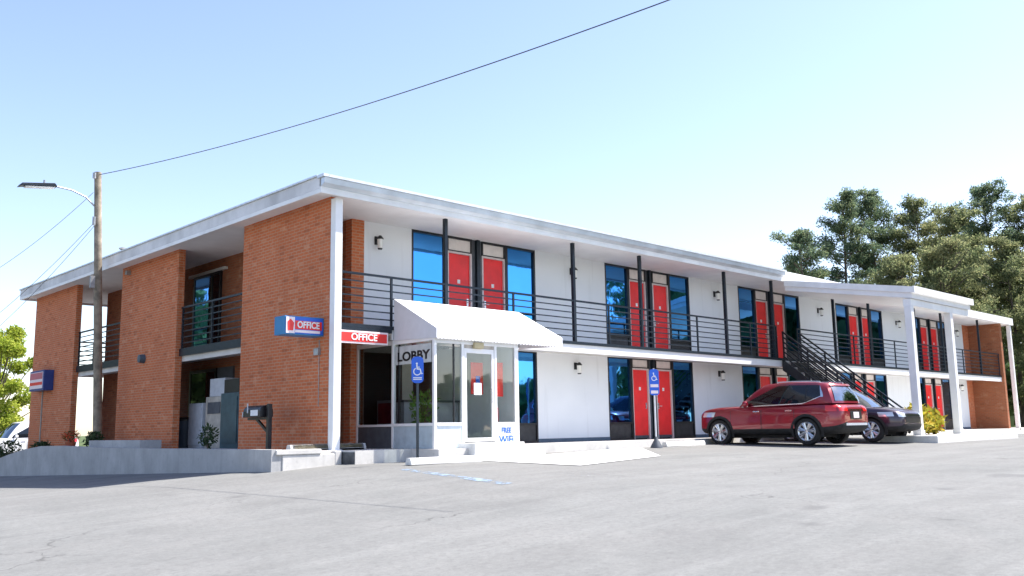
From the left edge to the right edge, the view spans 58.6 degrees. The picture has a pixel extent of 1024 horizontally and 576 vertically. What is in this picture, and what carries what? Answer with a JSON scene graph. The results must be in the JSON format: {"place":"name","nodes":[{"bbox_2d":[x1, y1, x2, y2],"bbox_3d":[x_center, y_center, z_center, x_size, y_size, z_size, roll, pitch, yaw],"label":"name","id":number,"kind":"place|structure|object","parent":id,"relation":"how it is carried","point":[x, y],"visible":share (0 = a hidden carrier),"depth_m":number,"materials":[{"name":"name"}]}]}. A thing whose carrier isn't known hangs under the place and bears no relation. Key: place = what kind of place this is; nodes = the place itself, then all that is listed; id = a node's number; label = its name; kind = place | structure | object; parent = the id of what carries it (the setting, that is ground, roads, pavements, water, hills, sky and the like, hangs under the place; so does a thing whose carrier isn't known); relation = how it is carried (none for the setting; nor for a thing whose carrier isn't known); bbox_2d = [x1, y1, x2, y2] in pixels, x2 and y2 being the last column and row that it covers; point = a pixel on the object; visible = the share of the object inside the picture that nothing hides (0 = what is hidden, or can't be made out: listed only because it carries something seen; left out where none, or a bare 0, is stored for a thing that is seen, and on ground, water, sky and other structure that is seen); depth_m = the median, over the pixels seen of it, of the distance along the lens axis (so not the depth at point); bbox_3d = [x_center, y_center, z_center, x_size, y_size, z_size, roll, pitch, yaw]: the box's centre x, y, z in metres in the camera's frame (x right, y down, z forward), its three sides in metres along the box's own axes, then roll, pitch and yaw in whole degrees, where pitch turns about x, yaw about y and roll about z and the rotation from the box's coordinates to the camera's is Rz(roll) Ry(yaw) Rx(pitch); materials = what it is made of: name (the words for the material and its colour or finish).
{"place":"outdoors","nodes":[
{"label":"outdoors","id":0,"kind":"place"},
{"bbox_2d":[0,425,1023,575],"bbox_3d":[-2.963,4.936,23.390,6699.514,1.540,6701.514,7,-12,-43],"label":"ground","id":1,"kind":"structure","parent":0,"point":[856,506],"depth_m":10.58,"materials":[{"name":"asphalt"}]},
{"bbox_2d":[0,354,20,431],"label":"leafy tree","id":2,"kind":"object","parent":1,"relation":"on","point":[3,362],"visible":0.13,"depth_m":51.49,"materials":[{"name":"green plant"}]},
{"bbox_2d":[0,324,32,432],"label":"leafy tree","id":3,"kind":"object","parent":1,"relation":"on","point":[12,341],"visible":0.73,"depth_m":46.23,"materials":[{"name":"green plant"}]},
{"bbox_2d":[0,421,78,455],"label":"parked car","id":4,"kind":"object","parent":1,"relation":"on","point":[19,431],"visible":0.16,"depth_m":42.10,"materials":[{"name":"white paint"}]},
{"bbox_2d":[0,446,281,475],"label":"retaining wall","id":5,"kind":"structure","parent":1,"relation":"on","point":[57,460],"depth_m":21.97,"materials":[{"name":"grey concrete"}]},
{"bbox_2d":[275,449,341,470],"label":"concrete kerb","id":6,"kind":"structure","parent":1,"relation":"on","point":[295,459],"depth_m":17.79,"materials":[{"name":"concrete"}]},
{"bbox_2d":[341,452,354,464],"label":"dark step block","id":7,"kind":"structure","parent":1,"relation":"on","point":[347,457],"depth_m":18.23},
{"bbox_2d":[411,356,423,457],"bbox_3d":[-1.853,2.392,17.888,0.240,2.128,0.061,0,-9,-6],"label":"accessible parking sign","id":8,"kind":"object","parent":1,"relation":"on","point":[417,370],"visible":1,"depth_m":17.96,"materials":[{"name":"metal"}]},
{"bbox_2d":[405,455,481,464],"bbox_3d":[-1.340,3.439,18.259,0.180,0.142,1.900,-9,-12,43],"label":"wheel stop","id":9,"kind":"object","parent":1,"relation":"on","point":[441,460],"visible":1,"depth_m":18.12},
{"bbox_2d":[402,469,508,484],"bbox_3d":[-1.023,3.127,15.196,0.216,0.136,3.536,5,-10,-33],"label":"parking line","id":10,"kind":"object","parent":1,"relation":"on","point":[478,479],"visible":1,"depth_m":14.66,"materials":[{"name":"white paint"}]},
{"bbox_2d":[459,442,524,460],"bbox_3d":[-0.423,3.515,19.506,1.450,0.420,0.518,7,-12,-43],"label":"door step","id":11,"kind":"object","parent":1,"relation":"on","point":[498,450],"depth_m":19.27,"materials":[{"name":"concrete"}]},
{"bbox_2d":[19,173,1020,449],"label":"motel building","id":12,"kind":"structure","parent":1,"relation":"on","point":[297,249],"depth_m":25.93,"materials":[{"name":"white paint"}]},
{"bbox_2d":[29,370,53,391],"bbox_3d":[-16.251,3.209,31.476,0.341,0.690,1.500,7,-12,-43],"label":"wall box sign","id":13,"kind":"object","parent":12,"relation":"attached to","point":[41,380],"visible":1,"depth_m":31.05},
{"bbox_2d":[77,322,119,365],"bbox_3d":[-12.933,1.781,28.651,0.050,1.122,3.840,7,-12,-43],"label":"balcony railing","id":14,"kind":"object","parent":12,"relation":"on","point":[79,351],"visible":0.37,"depth_m":29.16,"materials":[{"name":"metal"}]},
{"bbox_2d":[188,368,217,416],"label":"window","id":15,"kind":"structure","parent":12,"relation":"in","point":[199,381],"depth_m":26.29,"materials":[{"name":"black glass"}]},
{"bbox_2d":[191,270,222,346],"bbox_3d":[-8.860,0.740,26.462,0.060,2.300,1.730,7,-12,-43],"label":"window","id":16,"kind":"structure","parent":12,"relation":"in","point":[207,287],"depth_m":26.47,"materials":[{"name":"glass"}]},
{"bbox_2d":[181,293,241,347],"bbox_3d":[-7.626,0.855,23.219,0.050,1.122,3.600,7,-12,-43],"label":"balcony railing","id":17,"kind":"object","parent":12,"relation":"on","point":[212,319],"visible":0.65,"depth_m":23.25,"materials":[{"name":"metal"}]},
{"bbox_2d":[217,366,234,377],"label":"door","id":18,"kind":"structure","parent":12,"relation":"in","point":[224,372],"depth_m":25.16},
{"bbox_2d":[274,315,323,337],"bbox_3d":[-4.423,0.807,18.998,0.919,0.385,0.449,7,-12,-43],"label":"office box sign","id":19,"kind":"object","parent":12,"relation":"attached to","point":[298,326],"visible":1,"depth_m":18.80,"materials":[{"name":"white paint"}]},
{"bbox_2d":[341,330,387,345],"bbox_3d":[-3.174,1.063,19.531,1.260,0.273,0.055,7,-12,-43],"label":"office sign","id":20,"kind":"object","parent":12,"relation":"attached to","point":[363,337],"visible":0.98,"depth_m":19.51,"materials":[{"name":"red paint"}]},
{"bbox_2d":[374,235,383,249],"bbox_3d":[-3.177,-1.081,21.822,0.170,0.340,0.245,7,-12,-43],"label":"wall light","id":21,"kind":"object","parent":12,"relation":"attached to","point":[379,239],"visible":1,"depth_m":21.76,"materials":[{"name":"black paint"}]},
{"bbox_2d":[412,229,442,303],"bbox_3d":[-2.118,-0.070,22.945,1.120,2.710,0.135,7,-12,-43],"label":"window","id":22,"kind":"structure","parent":12,"relation":"in","point":[427,247],"depth_m":22.99,"materials":[{"name":"blue glass"}]},
{"bbox_2d":[356,338,519,448],"bbox_3d":[-1.702,2.384,20.796,2.472,2.450,2.912,7,-12,-43],"label":"lobby entrance","id":23,"kind":"object","parent":12,"relation":"attached to","point":[386,373],"visible":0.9,"depth_m":20.60,"materials":[{"name":"white paint"}]},
{"bbox_2d":[364,352,401,424],"bbox_3d":[-3.028,2.619,21.456,1.090,2.170,0.014,7,-12,-43],"label":"window","id":24,"kind":"structure","parent":23,"relation":"in","point":[377,366],"depth_m":21.37,"materials":[{"name":"glass"}]},
{"bbox_2d":[377,400,390,424],"bbox_3d":[-2.804,2.786,20.264,0.055,0.570,0.620,7,-12,-43],"label":"framed poster","id":25,"kind":"object","parent":23,"relation":"attached to","point":[383,412],"visible":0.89,"depth_m":20.27,"materials":[{"name":"red paper"}]},
{"bbox_2d":[408,389,440,422],"bbox_3d":[-1.948,2.795,19.675,0.678,1.244,0.836,7,-12,-43],"label":"potted plant","id":26,"kind":"object","parent":23,"relation":"on","point":[424,417],"visible":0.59,"depth_m":19.64,"materials":[{"name":"green plant"}]},
{"bbox_2d":[396,400,459,423],"bbox_3d":[-2.056,3.163,21.374,1.700,1.040,0.650,7,-12,-43],"label":"reception counter","id":27,"kind":"object","parent":23,"relation":"on","point":[445,412],"visible":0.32,"depth_m":21.37,"materials":[{"name":"grey ceramic"}]},
{"bbox_2d":[470,362,482,393],"bbox_3d":[-0.776,2.003,20.229,0.350,0.700,0.032,7,-12,-43],"label":"hanging banner","id":28,"kind":"object","parent":23,"relation":"hanging from","point":[476,372],"visible":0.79,"depth_m":20.22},
{"bbox_2d":[464,348,494,441],"bbox_3d":[-0.695,2.324,19.824,0.870,2.000,0.122,7,-12,-43],"label":"door","id":29,"kind":"structure","parent":23,"relation":"in","point":[477,386],"depth_m":19.88,"materials":[{"name":"white paint"}]},
{"bbox_2d":[497,363,502,417],"bbox_3d":[-0.308,2.328,20.443,0.280,1.310,0.020,7,-12,-43],"label":"hanging banner","id":30,"kind":"object","parent":23,"relation":"hanging from","point":[499,379],"visible":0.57,"depth_m":20.51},
{"bbox_2d":[448,250,471,306],"bbox_3d":[-1.375,0.218,23.611,0.840,2.320,0.152,7,-12,-43],"label":"door","id":31,"kind":"structure","parent":12,"relation":"in","point":[459,263],"depth_m":23.72,"materials":[{"name":"red metal"}]},
{"bbox_2d":[394,299,562,348],"bbox_3d":[-0.707,0.831,20.965,3.860,1.000,1.486,7,-12,-43],"label":"awning","id":32,"kind":"object","parent":12,"relation":"attached to","point":[416,320],"visible":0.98,"depth_m":20.38,"materials":[{"name":"white fabric"}]},
{"bbox_2d":[481,256,505,309],"bbox_3d":[-0.511,0.332,24.436,0.840,2.320,0.152,7,-12,-43],"label":"door","id":33,"kind":"structure","parent":12,"relation":"in","point":[493,269],"depth_m":24.54,"materials":[{"name":"red metal"}]},
{"bbox_2d":[506,246,535,321],"bbox_3d":[0.215,0.236,25.173,1.120,2.710,0.135,7,-12,-43],"label":"window","id":34,"kind":"structure","parent":12,"relation":"in","point":[520,262],"depth_m":25.28,"materials":[{"name":"glass"}]},
{"bbox_2d":[518,351,538,442],"bbox_3d":[0.259,2.939,24.755,1.120,2.500,0.135,7,-12,-43],"label":"window","id":35,"kind":"structure","parent":12,"relation":"in","point":[527,361],"depth_m":24.90,"materials":[{"name":"glass"}]},
{"bbox_2d":[341,270,778,357],"bbox_3d":[2.739,1.014,25.447,17.908,1.122,0.050,7,-12,-43],"label":"balcony railing","id":36,"kind":"object","parent":12,"relation":"on","point":[513,305],"visible":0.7,"depth_m":24.35,"materials":[{"name":"metal"}]},
{"bbox_2d":[574,362,581,373],"bbox_3d":[1.907,2.308,26.213,0.170,0.340,0.245,7,-12,-43],"label":"wall light","id":37,"kind":"object","parent":12,"relation":"attached to","point":[578,366],"visible":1,"depth_m":26.15,"materials":[{"name":"black paint"}]},
{"bbox_2d":[604,263,630,345],"bbox_3d":[3.195,0.628,28.019,1.120,2.710,0.135,7,-12,-43],"label":"window","id":38,"kind":"structure","parent":12,"relation":"in","point":[616,276],"depth_m":28.08,"materials":[{"name":"glass"}]},
{"bbox_2d":[607,357,633,439],"bbox_3d":[3.239,3.330,27.601,1.120,2.500,0.135,7,-12,-43],"label":"window","id":39,"kind":"structure","parent":12,"relation":"in","point":[619,369],"depth_m":27.61,"materials":[{"name":"glass"}]},
{"bbox_2d":[629,279,647,346],"bbox_3d":[3.939,0.916,28.684,0.840,2.320,0.152,7,-12,-43],"label":"door","id":40,"kind":"structure","parent":12,"relation":"in","point":[633,284],"depth_m":28.70,"materials":[{"name":"red metal"}]},
{"bbox_2d":[632,368,650,438],"bbox_3d":[3.982,3.584,28.272,0.840,2.180,0.152,7,-12,-43],"label":"door","id":41,"kind":"structure","parent":12,"relation":"in","point":[641,394],"depth_m":28.32,"materials":[{"name":"red metal"}]},
{"bbox_2d":[652,283,670,348],"bbox_3d":[4.803,1.029,29.509,0.840,2.320,0.152,7,-12,-43],"label":"door","id":42,"kind":"structure","parent":12,"relation":"in","point":[660,302],"depth_m":29.57,"materials":[{"name":"red metal"}]},
{"bbox_2d":[656,369,673,438],"bbox_3d":[4.846,3.697,29.097,0.840,2.180,0.152,7,-12,-43],"label":"door","id":43,"kind":"structure","parent":12,"relation":"in","point":[664,400],"depth_m":29.15,"materials":[{"name":"red metal"}]},
{"bbox_2d":[669,274,691,350],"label":"window","id":44,"kind":"structure","parent":12,"relation":"in","point":[678,285],"depth_m":30.31,"materials":[{"name":"glass"}]},
{"bbox_2d":[672,361,695,437],"bbox_3d":[5.572,3.637,29.829,1.120,2.500,0.135,7,-12,-43],"label":"window","id":45,"kind":"structure","parent":12,"relation":"in","point":[684,410],"depth_m":29.85,"materials":[{"name":"glass"}]},
{"bbox_2d":[737,286,757,355],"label":"window","id":46,"kind":"structure","parent":12,"relation":"in","point":[746,296],"depth_m":33.15,"materials":[{"name":"glass"}]},
{"bbox_2d":[742,366,759,400],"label":"window","id":47,"kind":"structure","parent":12,"relation":"in","point":[750,374],"depth_m":32.77,"materials":[{"name":"glass"}]},
{"bbox_2d":[756,300,769,356],"bbox_3d":[9.246,1.612,33.751,0.840,2.320,0.152,7,-12,-43],"label":"door","id":48,"kind":"structure","parent":12,"relation":"in","point":[761,306],"depth_m":33.84,"materials":[{"name":"red metal"}]},
{"bbox_2d":[760,375,771,386],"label":"door","id":49,"kind":"structure","parent":12,"relation":"in","point":[765,380],"depth_m":33.50,"materials":[{"name":"red metal"}]},
{"bbox_2d":[774,303,786,357],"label":"door","id":50,"kind":"structure","parent":12,"relation":"in","point":[778,308],"depth_m":34.69,"materials":[{"name":"red metal"}]},
{"bbox_2d":[776,376,787,381],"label":"door","id":51,"kind":"structure","parent":12,"relation":"in","point":[779,378],"depth_m":34.34,"materials":[{"name":"red metal"}]},
{"bbox_2d":[784,294,800,358],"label":"window","id":52,"kind":"structure","parent":12,"relation":"in","point":[792,314],"depth_m":35.37,"materials":[{"name":"glass"}]},
{"bbox_2d":[835,303,851,363],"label":"window","id":53,"kind":"structure","parent":12,"relation":"in","point":[842,320],"depth_m":38.24,"materials":[{"name":"glass"}]},
{"bbox_2d":[849,315,860,363],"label":"door","id":54,"kind":"structure","parent":12,"relation":"in","point":[853,320],"depth_m":38.94,"materials":[{"name":"red metal"}]},
{"bbox_2d":[861,316,870,364],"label":"door","id":55,"kind":"structure","parent":12,"relation":"in","point":[864,319],"depth_m":39.66,"materials":[{"name":"wood"}]},
{"bbox_2d":[866,381,875,401],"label":"door","id":56,"kind":"structure","parent":12,"relation":"in","point":[871,382],"depth_m":39.46,"materials":[{"name":"red metal"}]},
{"bbox_2d":[870,309,885,365],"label":"window","id":57,"kind":"structure","parent":12,"relation":"in","point":[876,316],"depth_m":40.47,"materials":[{"name":"glass"}]},
{"bbox_2d":[875,374,888,406],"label":"window","id":58,"kind":"structure","parent":12,"relation":"in","point":[881,380],"depth_m":40.18,"materials":[{"name":"glass"}]},
{"bbox_2d":[796,328,1000,375],"bbox_3d":[17.554,2.958,39.592,20.450,1.122,0.050,7,-12,-43],"label":"balcony railing","id":59,"kind":"object","parent":12,"relation":"on","point":[894,352],"visible":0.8,"depth_m":37.65,"materials":[{"name":"metal"}]},
{"bbox_2d":[915,317,923,368],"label":"window","id":60,"kind":"structure","parent":12,"relation":"in","point":[917,319],"depth_m":43.53,"materials":[{"name":"glass"}]},
{"bbox_2d":[919,377,926,406],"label":"window","id":61,"kind":"structure","parent":12,"relation":"in","point":[922,381],"depth_m":43.14,"materials":[{"name":"glass"}]},
{"bbox_2d":[920,326,929,369],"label":"door","id":62,"kind":"structure","parent":12,"relation":"in","point":[924,333],"depth_m":44.00,"materials":[{"name":"red metal"}]},
{"bbox_2d":[925,384,933,411],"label":"door","id":63,"kind":"structure","parent":12,"relation":"in","point":[929,391],"depth_m":43.67,"materials":[{"name":"red metal"}]},
{"bbox_2d":[931,328,940,370],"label":"door","id":64,"kind":"structure","parent":12,"relation":"in","point":[934,336],"depth_m":44.83,"materials":[{"name":"red metal"}]},
{"bbox_2d":[935,384,945,429],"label":"door","id":65,"kind":"structure","parent":12,"relation":"in","point":[939,393],"depth_m":44.44,"materials":[{"name":"red metal"}]},
{"bbox_2d":[937,321,947,370],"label":"window","id":66,"kind":"structure","parent":12,"relation":"in","point":[938,324],"depth_m":45.46,"materials":[{"name":"glass"}]},
{"bbox_2d":[942,379,953,429],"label":"window","id":67,"kind":"structure","parent":12,"relation":"in","point":[946,385],"depth_m":45.03,"materials":[{"name":"glass"}]},
{"bbox_2d":[484,447,659,464],"bbox_3d":[2.396,3.874,21.195,2.726,0.144,7.780,-7,-11,34],"label":"concrete apron","id":68,"kind":"object","parent":1,"relation":"on","point":[588,457],"visible":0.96,"depth_m":19.96,"materials":[{"name":"concrete"}]},
{"bbox_2d":[649,368,662,447],"bbox_3d":[3.889,3.263,24.807,0.340,2.142,0.340,7,-12,-43],"label":"accessible parking sign","id":69,"kind":"object","parent":1,"relation":"on","point":[654,382],"visible":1,"depth_m":24.85,"materials":[{"name":"blue metal"}]},
{"bbox_2d":[662,441,705,446],"bbox_3d":[4.882,4.410,25.864,1.900,0.142,0.180,8,-12,-44],"label":"wheel stop","id":70,"kind":"object","parent":1,"relation":"on","point":[679,443],"visible":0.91,"depth_m":25.68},
{"bbox_2d":[701,381,867,444],"bbox_3d":[7.828,3.658,26.591,2.128,1.780,4.612,7,-12,-43],"label":"parked car","id":71,"kind":"object","parent":1,"relation":"on","point":[808,412],"visible":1,"depth_m":25.49,"materials":[{"name":"red paint"},{"name":"glass"},{"name":"rubber"}]},
{"bbox_2d":[769,227,852,283],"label":"pine tree","id":72,"kind":"object","parent":1,"relation":"on","point":[801,240],"visible":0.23,"depth_m":71.68,"materials":[{"name":"green plant"}]},
{"bbox_2d":[782,331,903,407],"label":"metal staircase","id":73,"kind":"structure","parent":1,"relation":"on","point":[805,371],"depth_m":31.11,"materials":[{"name":"metal"}]},
{"bbox_2d":[803,186,884,284],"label":"pine tree","id":74,"kind":"object","parent":1,"relation":"on","point":[849,201],"visible":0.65,"depth_m":76.05,"materials":[{"name":"green plant"}]},
{"bbox_2d":[784,388,921,441],"bbox_3d":[10.288,3.921,28.487,2.063,1.730,4.443,7,-12,-43],"label":"parked car","id":75,"kind":"object","parent":1,"relation":"on","point":[887,421],"visible":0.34,"depth_m":26.82,"materials":[{"name":"metal"}]},
{"bbox_2d":[838,187,906,282],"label":"pine tree","id":76,"kind":"object","parent":1,"relation":"on","point":[871,202],"visible":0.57,"depth_m":79.12,"materials":[{"name":"green plant"}]},
{"bbox_2d":[784,280,973,435],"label":"portico","id":77,"kind":"structure","parent":1,"relation":"on","point":[946,305],"depth_m":30.00,"materials":[{"name":"white paint"}]},
{"bbox_2d":[866,251,932,285],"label":"pine tree","id":78,"kind":"object","parent":1,"relation":"on","point":[898,268],"visible":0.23,"depth_m":68.11,"materials":[{"name":"green plant"}]},
{"bbox_2d":[868,193,979,300],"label":"pine tree","id":79,"kind":"object","parent":1,"relation":"on","point":[911,217],"visible":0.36,"depth_m":77.96,"materials":[{"name":"green plant"}]},
{"bbox_2d":[890,233,1012,318],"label":"pine tree","id":80,"kind":"object","parent":1,"relation":"on","point":[932,261],"visible":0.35,"depth_m":65.81,"materials":[{"name":"green plant"}]},
{"bbox_2d":[880,430,1023,442],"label":"planter island","id":81,"kind":"structure","parent":1,"relation":"on","point":[965,436],"depth_m":28.15,"materials":[{"name":"concrete"}]},
{"bbox_2d":[904,402,932,432],"bbox_3d":[12.821,4.119,28.873,1.138,1.109,0.894,7,-12,-43],"label":"croton bush","id":82,"kind":"object","parent":81,"relation":"on","point":[925,410],"visible":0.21,"depth_m":28.82,"materials":[{"name":"yellow plant"}]},
{"bbox_2d":[922,404,940,433],"bbox_3d":[13.281,4.236,29.382,1.061,1.020,0.919,7,-12,-43],"label":"croton bush","id":83,"kind":"object","parent":81,"relation":"on","point":[930,409],"visible":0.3,"depth_m":29.29,"materials":[{"name":"yellow plant"}]},
{"bbox_2d":[929,408,949,433],"bbox_3d":[13.774,4.358,29.875,1.069,0.913,0.972,-1,-9,-3],"label":"croton bush","id":84,"kind":"object","parent":81,"relation":"on","point":[939,426],"visible":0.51,"depth_m":29.68,"materials":[{"name":"yellow plant"}]},
{"bbox_2d":[913,205,1019,370],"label":"pine tree","id":85,"kind":"object","parent":1,"relation":"on","point":[951,221],"visible":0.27,"depth_m":74.34,"materials":[{"name":"green plant"}]},
{"bbox_2d":[939,176,1023,424],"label":"pine tree","id":86,"kind":"object","parent":1,"relation":"on","point":[978,195],"visible":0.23,"depth_m":79.10,"materials":[{"name":"green plant"}]},
{"bbox_2d":[971,235,1023,426],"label":"pine tree","id":87,"kind":"object","parent":1,"relation":"on","point":[1011,268],"visible":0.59,"depth_m":69.33,"materials":[{"name":"green plant"}]},
{"bbox_2d":[972,193,1023,379],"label":"pine tree","id":88,"kind":"object","parent":1,"relation":"on","point":[1013,218],"visible":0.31,"depth_m":77.33,"materials":[{"name":"green plant"}]},
{"bbox_2d":[1004,349,1023,425],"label":"wood","id":89,"kind":"object","parent":1,"relation":"on","point":[1012,417],"visible":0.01,"depth_m":79.57,"materials":[{"name":"green plant"}]},
{"bbox_2d":[0,0,1023,435],"label":"sky","id":90,"kind":"structure","parent":0,"point":[714,127],"materials":[{"name":"blue"}]},
{"bbox_2d":[88,428,1023,464],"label":"sidewalk","id":91,"kind":"structure","parent":0,"point":[377,455],"depth_m":22.65,"materials":[{"name":"concrete"}]},
{"bbox_2d":[17,172,101,437],"bbox_3d":[-12.757,0.493,25.829,2.638,8.091,0.337,7,-12,-43],"label":"utility pole","id":92,"kind":"object","parent":91,"relation":"on","point":[95,283],"visible":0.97,"depth_m":26.39,"materials":[{"name":"brown wood"}]},
{"bbox_2d":[99,0,669,174],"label":"power line","id":93,"kind":"object","parent":92,"relation":"attached to","point":[414,88],"visible":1,"depth_m":18.81,"materials":[{"name":"rubber"}]},
{"bbox_2d":[60,430,79,445],"bbox_3d":[-13.192,4.505,27.242,0.564,0.558,0.619,2,-9,-20],"label":"flower pot","id":94,"kind":"object","parent":91,"relation":"on","point":[72,442],"visible":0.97,"depth_m":27.14,"materials":[{"name":"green plant"}]},
{"bbox_2d":[82,431,104,446],"bbox_3d":[-11.860,4.315,25.899,0.640,0.584,0.572,-6,-10,28],"label":"shrub","id":95,"kind":"object","parent":91,"relation":"on","point":[91,435],"visible":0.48,"depth_m":25.83,"materials":[{"name":"green plant"}]},
{"bbox_2d":[89,440,161,447],"bbox_3d":[-10.338,4.169,24.273,0.550,0.238,3.500,7,-12,-43],"label":"concrete planter","id":96,"kind":"object","parent":91,"relation":"on","point":[129,443],"visible":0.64,"depth_m":23.44,"materials":[{"name":"concrete"}]},
{"bbox_2d":[178,417,188,447],"bbox_3d":[-9.116,4.024,25.449,0.760,0.850,0.760,7,-12,-43],"label":"trash bin","id":97,"kind":"object","parent":91,"relation":"on","point":[183,433],"visible":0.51,"depth_m":25.13,"materials":[{"name":"black paint"}]},
{"bbox_2d":[188,403,205,447],"bbox_3d":[-8.362,3.745,24.902,0.720,1.210,0.950,7,-12,-43],"label":"utility cabinet","id":98,"kind":"object","parent":91,"relation":"on","point":[197,412],"visible":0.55,"depth_m":24.53,"materials":[{"name":"grey metal"}]},
{"bbox_2d":[197,422,219,448],"bbox_3d":[-7.454,3.618,22.361,0.551,0.702,0.736,3,-10,-25],"label":"shrub","id":99,"kind":"object","parent":91,"relation":"on","point":[208,438],"visible":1,"depth_m":22.35,"materials":[{"name":"green plant"}]},
{"bbox_2d":[204,378,236,447],"bbox_3d":[-7.561,3.315,24.173,0.750,1.810,1.000,7,-12,-43],"label":"ice machine","id":100,"kind":"object","parent":91,"relation":"on","point":[213,409],"visible":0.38,"depth_m":23.93,"materials":[{"name":"grey metal"}]},
{"bbox_2d":[219,378,239,447],"bbox_3d":[-6.876,3.212,23.346,0.820,1.740,0.950,7,-12,-43],"label":"vending machine","id":101,"kind":"object","parent":91,"relation":"on","point":[229,420],"visible":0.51,"depth_m":23.04,"materials":[{"name":"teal metal"}]},
{"bbox_2d":[242,404,272,448],"bbox_3d":[-5.368,2.944,19.323,0.330,0.988,0.920,7,-12,-43],"label":"mailbox","id":102,"kind":"object","parent":91,"relation":"on","point":[258,413],"visible":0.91,"depth_m":19.11,"materials":[{"name":"black paint"}]},
{"bbox_2d":[286,443,365,449],"bbox_3d":[-3.778,3.255,18.655,1.800,0.142,0.180,7,-12,-43],"label":"wheel stop","id":103,"kind":"object","parent":91,"relation":"on","point":[289,447],"visible":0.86,"depth_m":18.54,"materials":[{"name":"grey concrete"}]},
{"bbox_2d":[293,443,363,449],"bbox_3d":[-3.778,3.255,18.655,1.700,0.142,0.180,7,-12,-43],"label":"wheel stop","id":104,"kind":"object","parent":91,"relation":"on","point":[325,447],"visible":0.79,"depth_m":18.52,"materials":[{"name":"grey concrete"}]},
{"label":"planting bed","id":105,"kind":"structure","parent":0,"visible":0},
{"bbox_2d":[0,438,22,457],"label":"shrub","id":106,"kind":"object","parent":105,"relation":"on","point":[8,443],"visible":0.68,"depth_m":31.24,"materials":[{"name":"green plant"}]},
{"bbox_2d":[29,440,53,447],"bbox_3d":[-15.016,5.118,29.068,0.748,0.587,0.742,7,-12,-43],"label":"shrub","id":107,"kind":"object","parent":105,"relation":"on","point":[42,443],"visible":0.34,"depth_m":29.03,"materials":[{"name":"green plant"}]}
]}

